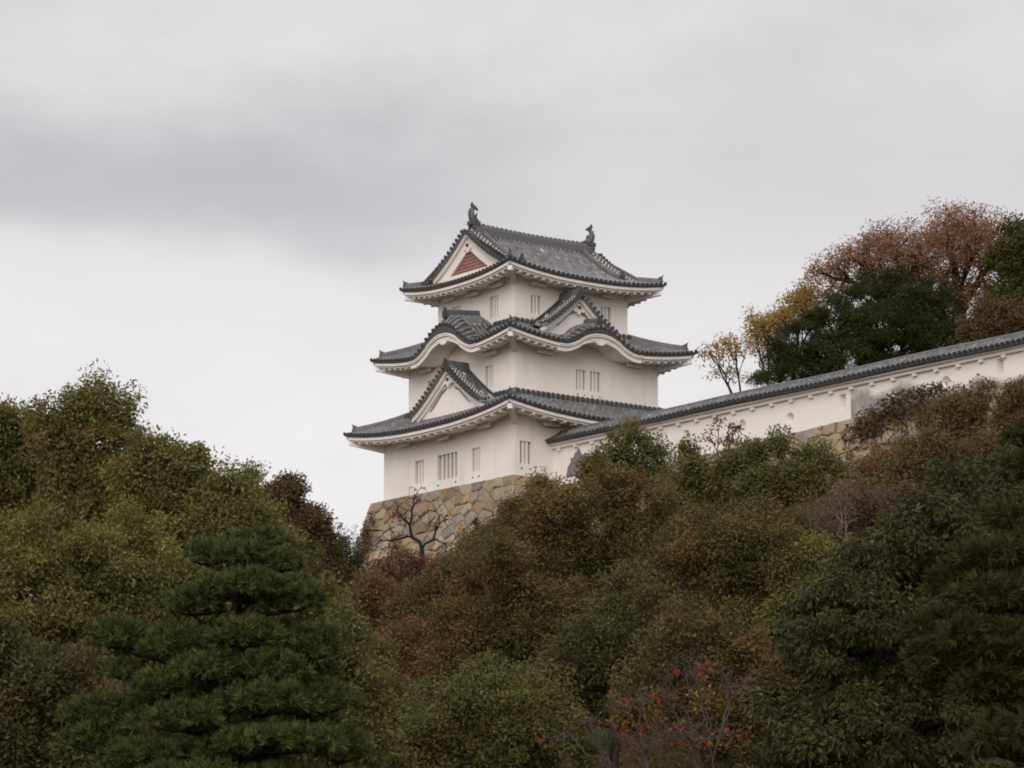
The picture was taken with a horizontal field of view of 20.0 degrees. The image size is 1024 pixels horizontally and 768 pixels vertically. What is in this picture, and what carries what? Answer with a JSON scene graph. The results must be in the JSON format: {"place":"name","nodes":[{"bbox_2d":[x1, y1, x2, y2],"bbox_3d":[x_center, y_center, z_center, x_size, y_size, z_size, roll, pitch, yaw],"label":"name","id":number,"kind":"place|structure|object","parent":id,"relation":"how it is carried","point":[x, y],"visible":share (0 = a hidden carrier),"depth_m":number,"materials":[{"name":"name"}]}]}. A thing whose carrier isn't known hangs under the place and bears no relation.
{"place":"outdoors","nodes":[
{"label":"outdoors","id":0,"kind":"place"},
{"bbox_2d":[0,0,1023,595],"label":"sky","id":1,"kind":"structure","parent":0,"point":[227,206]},
{"bbox_2d":[11,477,1023,767],"bbox_3d":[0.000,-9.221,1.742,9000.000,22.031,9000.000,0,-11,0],"label":"ground","id":2,"kind":"structure","parent":0,"point":[659,749],"depth_m":98.20,"materials":[{"name":"brown soil"}]},
{"bbox_2d":[0,392,66,695],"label":"broadleaf tree","id":3,"kind":"object","parent":2,"relation":"on","point":[17,487],"visible":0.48,"depth_m":96.42,"materials":[{"name":"green plant"}]},
{"bbox_2d":[2,470,120,679],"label":"broadleaf tree","id":4,"kind":"object","parent":2,"relation":"on","point":[119,551],"depth_m":111.80,"materials":[{"name":"green plant"}]},
{"bbox_2d":[0,608,140,767],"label":"broadleaf tree","id":5,"kind":"object","parent":2,"relation":"on","point":[41,684],"visible":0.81,"depth_m":65.25,"materials":[{"name":"green plant"}]},
{"bbox_2d":[0,502,147,731],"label":"broadleaf tree","id":6,"kind":"object","parent":2,"relation":"on","point":[60,609],"visible":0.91,"depth_m":77.85,"materials":[{"name":"green plant"}]},
{"bbox_2d":[15,358,153,746],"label":"broadleaf tree","id":7,"kind":"object","parent":2,"relation":"on","point":[75,430],"visible":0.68,"depth_m":93.84,"materials":[{"name":"green plant"}]},
{"bbox_2d":[66,492,235,761],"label":"broadleaf tree","id":8,"kind":"object","parent":2,"relation":"on","point":[163,569],"visible":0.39,"depth_m":79.58,"materials":[{"name":"green plant"}]},
{"bbox_2d":[98,424,254,762],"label":"broadleaf tree","id":9,"kind":"object","parent":2,"relation":"on","point":[166,474],"visible":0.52,"depth_m":90.08,"materials":[{"name":"green plant"}]},
{"bbox_2d":[49,519,375,767],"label":"pine tree","id":10,"kind":"object","parent":2,"relation":"on","point":[247,582],"visible":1,"depth_m":60.03,"materials":[{"name":"green plant"}]},
{"bbox_2d":[173,456,296,662],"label":"broadleaf tree","id":11,"kind":"object","parent":2,"relation":"on","point":[231,496],"visible":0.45,"depth_m":86.39,"materials":[{"name":"green plant"}]},
{"bbox_2d":[132,604,367,767],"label":"broadleaf tree","id":12,"kind":"object","parent":2,"relation":"on","point":[180,736],"visible":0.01,"depth_m":87.22,"materials":[{"name":"green plant"}]},
{"bbox_2d":[229,455,294,709],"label":"bushy tree","id":13,"kind":"object","parent":2,"relation":"on","point":[252,470],"visible":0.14,"depth_m":113.28,"materials":[{"name":"green plant"}]},
{"bbox_2d":[252,468,348,594],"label":"bushy tree","id":14,"kind":"object","parent":2,"relation":"on","point":[316,525],"visible":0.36,"depth_m":118.53,"materials":[{"name":"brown plant"}]},
{"bbox_2d":[246,522,405,767],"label":"broadleaf tree","id":15,"kind":"object","parent":2,"relation":"on","point":[362,673],"visible":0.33,"depth_m":71.39,"materials":[{"name":"green plant"}]},
{"bbox_2d":[328,524,369,598],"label":"conifer","id":16,"kind":"object","parent":2,"relation":"on","point":[350,554],"visible":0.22,"depth_m":130.51,"materials":[{"name":"green plant"}]},
{"bbox_2d":[328,565,413,652],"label":"bush","id":17,"kind":"object","parent":2,"relation":"on","point":[379,589],"visible":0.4,"depth_m":116.80,"materials":[{"name":"brown plant"}]},
{"bbox_2d":[350,617,429,767],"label":"broadleaf tree","id":18,"kind":"object","parent":2,"relation":"on","point":[383,648],"visible":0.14,"depth_m":87.61,"materials":[{"name":"green plant"}]},
{"bbox_2d":[367,541,453,585],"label":"maple shrub","id":19,"kind":"object","parent":2,"relation":"on","point":[416,564],"visible":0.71,"depth_m":126.48,"materials":[{"name":"brown plant"}]},
{"bbox_2d":[370,613,451,764],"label":"bush","id":20,"kind":"object","parent":2,"relation":"on","point":[408,644],"visible":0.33,"depth_m":99.74,"materials":[{"name":"brown plant"}]},
{"bbox_2d":[366,486,462,570],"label":"persimmon tree","id":21,"kind":"object","parent":2,"relation":"on","point":[421,547],"visible":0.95,"depth_m":129.49,"materials":[{"name":"brown plant"}]},
{"bbox_2d":[374,531,492,703],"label":"bush","id":22,"kind":"object","parent":2,"relation":"on","point":[398,606],"visible":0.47,"depth_m":113.03,"materials":[{"name":"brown plant"}]},
{"bbox_2d":[350,475,560,577],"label":"stone base","id":23,"kind":"object","parent":2,"relation":"on","point":[465,504],"visible":0.21,"depth_m":137.12,"materials":[{"name":"beige stone"}]},
{"bbox_2d":[354,513,377,567],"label":"creeper","id":24,"kind":"object","parent":23,"relation":"attached to","point":[363,540],"visible":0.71,"depth_m":140.99,"materials":[{"name":"green plant"}]},
{"bbox_2d":[467,516,482,543],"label":"creeper","id":25,"kind":"object","parent":23,"relation":"attached to","point":[473,521],"visible":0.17,"depth_m":133.83,"materials":[{"name":"green plant"}]},
{"bbox_2d":[343,202,697,500],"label":"castle turret","id":26,"kind":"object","parent":23,"relation":"on","point":[520,355],"visible":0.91,"depth_m":139.26,"materials":[{"name":"white paint"}]},
{"bbox_2d":[415,460,423,489],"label":"window","id":27,"kind":"structure","parent":26,"relation":"in","point":[419,465],"depth_m":140.44,"materials":[{"name":"white paint"}]},
{"bbox_2d":[437,452,456,485],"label":"window","id":28,"kind":"structure","parent":26,"relation":"in","point":[447,463],"depth_m":138.70,"materials":[{"name":"white paint"}]},
{"bbox_2d":[472,447,479,477],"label":"window","id":29,"kind":"structure","parent":26,"relation":"in","point":[475,451],"depth_m":136.92,"materials":[{"name":"white paint"}]},
{"bbox_2d":[485,365,492,387],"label":"window","id":30,"kind":"structure","parent":26,"relation":"in","point":[488,369],"depth_m":138.06,"materials":[{"name":"white paint"}]},
{"bbox_2d":[490,295,497,323],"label":"window","id":31,"kind":"structure","parent":26,"relation":"in","point":[494,299],"depth_m":139.93,"materials":[{"name":"white paint"}]},
{"bbox_2d":[520,441,530,469],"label":"window","id":32,"kind":"structure","parent":26,"relation":"in","point":[525,446],"depth_m":134.90,"materials":[{"name":"white paint"}]},
{"bbox_2d":[531,295,540,318],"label":"window","id":33,"kind":"structure","parent":26,"relation":"in","point":[535,300],"depth_m":139.42,"materials":[{"name":"white paint"}]},
{"bbox_2d":[576,369,585,395],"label":"window","id":34,"kind":"structure","parent":26,"relation":"in","point":[580,374],"depth_m":138.87,"materials":[{"name":"white paint"}]},
{"bbox_2d":[590,371,599,397],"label":"window","id":35,"kind":"structure","parent":26,"relation":"in","point":[594,376],"depth_m":139.38,"materials":[{"name":"white paint"}]},
{"bbox_2d":[601,306,610,322],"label":"window","id":36,"kind":"structure","parent":26,"relation":"in","point":[606,311],"depth_m":142.06,"materials":[{"name":"white paint"}]},
{"bbox_2d":[374,647,607,767],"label":"broadleaf tree","id":37,"kind":"object","parent":2,"relation":"on","point":[504,717],"visible":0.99,"depth_m":79.22,"materials":[{"name":"green plant"}]},
{"bbox_2d":[433,465,555,611],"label":"bush","id":38,"kind":"object","parent":2,"relation":"on","point":[509,505],"visible":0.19,"depth_m":119.67,"materials":[{"name":"brown plant"}]},
{"bbox_2d":[410,521,599,767],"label":"broadleaf tree","id":39,"kind":"object","parent":2,"relation":"on","point":[517,584],"visible":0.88,"depth_m":97.81,"materials":[{"name":"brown plant"}]},
{"bbox_2d":[24,434,1023,767],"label":"undergrowth","id":40,"kind":"object","parent":2,"relation":"on","point":[798,498],"visible":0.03,"depth_m":108.59,"materials":[{"name":"brown plant"}]},
{"bbox_2d":[484,449,689,642],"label":"broadleaf tree","id":41,"kind":"object","parent":2,"relation":"on","point":[564,545],"visible":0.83,"depth_m":108.29,"materials":[{"name":"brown plant"}]},
{"bbox_2d":[511,557,699,767],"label":"broadleaf tree","id":42,"kind":"object","parent":2,"relation":"on","point":[615,624],"visible":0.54,"depth_m":85.37,"materials":[{"name":"green plant"}]},
{"bbox_2d":[567,415,680,509],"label":"broadleaf tree","id":43,"kind":"object","parent":2,"relation":"on","point":[647,452],"visible":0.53,"depth_m":117.21,"materials":[{"name":"green plant"}]},
{"bbox_2d":[534,630,772,767],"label":"cherry tree","id":44,"kind":"object","parent":2,"relation":"on","point":[625,739],"visible":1,"depth_m":59.60,"materials":[{"name":"red plant"}]},
{"bbox_2d":[640,431,752,535],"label":"broadleaf tree","id":45,"kind":"object","parent":2,"relation":"on","point":[704,485],"visible":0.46,"depth_m":114.05,"materials":[{"name":"green plant"}]},
{"bbox_2d":[605,590,802,767],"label":"broadleaf tree","id":46,"kind":"object","parent":2,"relation":"on","point":[716,641],"visible":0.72,"depth_m":75.76,"materials":[{"name":"green plant"}]},
{"bbox_2d":[604,490,835,611],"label":"broadleaf tree","id":47,"kind":"object","parent":2,"relation":"on","point":[662,541],"visible":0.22,"depth_m":105.17,"materials":[{"name":"green plant"}]},
{"bbox_2d":[701,415,744,461],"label":"sapling","id":48,"kind":"object","parent":2,"relation":"on","point":[736,428],"visible":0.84,"depth_m":118.64,"materials":[{"name":"brown plant"}]},
{"bbox_2d":[694,328,756,393],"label":"gnarled tree","id":49,"kind":"object","parent":2,"relation":"on","point":[726,344],"visible":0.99,"depth_m":145.58,"materials":[{"name":"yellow plant"}]},
{"bbox_2d":[646,497,824,677],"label":"broadleaf tree","id":50,"kind":"object","parent":2,"relation":"on","point":[731,545],"visible":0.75,"depth_m":97.10,"materials":[{"name":"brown plant"}]},
{"bbox_2d":[740,303,786,384],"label":"gnarled tree","id":51,"kind":"object","parent":2,"relation":"on","point":[763,331],"visible":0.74,"depth_m":146.80,"materials":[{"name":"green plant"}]},
{"bbox_2d":[712,423,826,511],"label":"broadleaf tree","id":52,"kind":"object","parent":2,"relation":"on","point":[749,467],"visible":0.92,"depth_m":113.71,"materials":[{"name":"green plant"}]},
{"bbox_2d":[738,276,828,382],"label":"golden tree","id":53,"kind":"object","parent":2,"relation":"on","point":[804,298],"visible":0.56,"depth_m":147.66,"materials":[{"name":"yellow plant"}]},
{"bbox_2d":[556,384,1021,539],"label":"retaining wall","id":54,"kind":"structure","parent":2,"relation":"on","point":[832,431],"depth_m":119.23,"materials":[{"name":"stone"}]},
{"bbox_2d":[545,331,1023,483],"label":"plaster wall","id":55,"kind":"structure","parent":54,"relation":"on","point":[799,405],"depth_m":121.94,"materials":[{"name":"white paint"}]},
{"bbox_2d":[838,381,954,463],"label":"creeper","id":56,"kind":"object","parent":54,"relation":"attached to","point":[887,410],"visible":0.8,"depth_m":117.41,"materials":[{"name":"brown plant"}]},
{"bbox_2d":[743,525,866,639],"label":"broadleaf tree","id":57,"kind":"object","parent":2,"relation":"on","point":[801,552],"visible":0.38,"depth_m":95.99,"materials":[{"name":"green plant"}]},
{"bbox_2d":[776,433,865,494],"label":"broadleaf tree","id":58,"kind":"object","parent":2,"relation":"on","point":[825,456],"visible":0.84,"depth_m":114.24,"materials":[{"name":"green plant"}]},
{"bbox_2d":[825,482,857,540],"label":"leafless shrub","id":59,"kind":"object","parent":2,"relation":"on","point":[841,520],"visible":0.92,"depth_m":103.88,"materials":[{"name":"grey plant"}]},
{"bbox_2d":[740,261,965,387],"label":"evergreen tree","id":60,"kind":"object","parent":2,"relation":"on","point":[925,322],"visible":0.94,"depth_m":129.87,"materials":[{"name":"green plant"}]},
{"bbox_2d":[844,439,884,464],"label":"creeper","id":61,"kind":"object","parent":2,"relation":"on","point":[848,454],"visible":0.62,"depth_m":118.11,"materials":[{"name":"green plant"}]},
{"bbox_2d":[810,473,929,540],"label":"bush","id":62,"kind":"object","parent":2,"relation":"on","point":[869,505],"visible":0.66,"depth_m":104.42,"materials":[{"name":"brown plant"}]},
{"bbox_2d":[736,449,1023,767],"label":"evergreen tree","id":63,"kind":"object","parent":2,"relation":"on","point":[872,586],"visible":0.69,"depth_m":64.83,"materials":[{"name":"green plant"}]},
{"bbox_2d":[852,423,927,480],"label":"bush","id":64,"kind":"object","parent":2,"relation":"on","point":[876,458],"visible":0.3,"depth_m":113.13,"materials":[{"name":"brown plant"}]},
{"bbox_2d":[801,195,1020,323],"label":"broad tree","id":65,"kind":"object","parent":2,"relation":"on","point":[949,234],"visible":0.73,"depth_m":144.92,"materials":[{"name":"brown plant"}]},
{"bbox_2d":[880,415,1019,485],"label":"bush","id":66,"kind":"object","parent":2,"relation":"on","point":[933,441],"visible":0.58,"depth_m":107.27,"materials":[{"name":"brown plant"}]},
{"bbox_2d":[910,373,999,450],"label":"bush","id":67,"kind":"object","parent":2,"relation":"on","point":[956,412],"visible":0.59,"depth_m":113.31,"materials":[{"name":"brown plant"}]},
{"bbox_2d":[888,716,1023,767],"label":"leafless tree","id":68,"kind":"object","parent":2,"relation":"on","point":[965,753],"visible":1,"depth_m":45.75,"materials":[{"name":"brown plant"}]},
{"bbox_2d":[892,416,1023,767],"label":"pine tree","id":69,"kind":"object","parent":2,"relation":"on","point":[991,638],"visible":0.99,"depth_m":49.46,"materials":[{"name":"green plant"}]},
{"bbox_2d":[947,287,1023,344],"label":"bush","id":70,"kind":"object","parent":2,"relation":"on","point":[995,319],"visible":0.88,"depth_m":124.11,"materials":[{"name":"brown plant"}]},
{"bbox_2d":[956,439,1023,715],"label":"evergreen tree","id":71,"kind":"object","parent":2,"relation":"on","point":[988,461],"visible":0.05,"depth_m":80.70,"materials":[{"name":"green plant"}]},
{"bbox_2d":[974,212,1023,316],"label":"evergreen tree","id":72,"kind":"object","parent":2,"relation":"on","point":[1004,258],"visible":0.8,"depth_m":126.88,"materials":[{"name":"green plant"}]},
{"bbox_2d":[980,375,1023,439],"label":"bush","id":73,"kind":"object","parent":2,"relation":"on","point":[1006,408],"visible":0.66,"depth_m":111.56,"materials":[{"name":"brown plant"}]}
]}

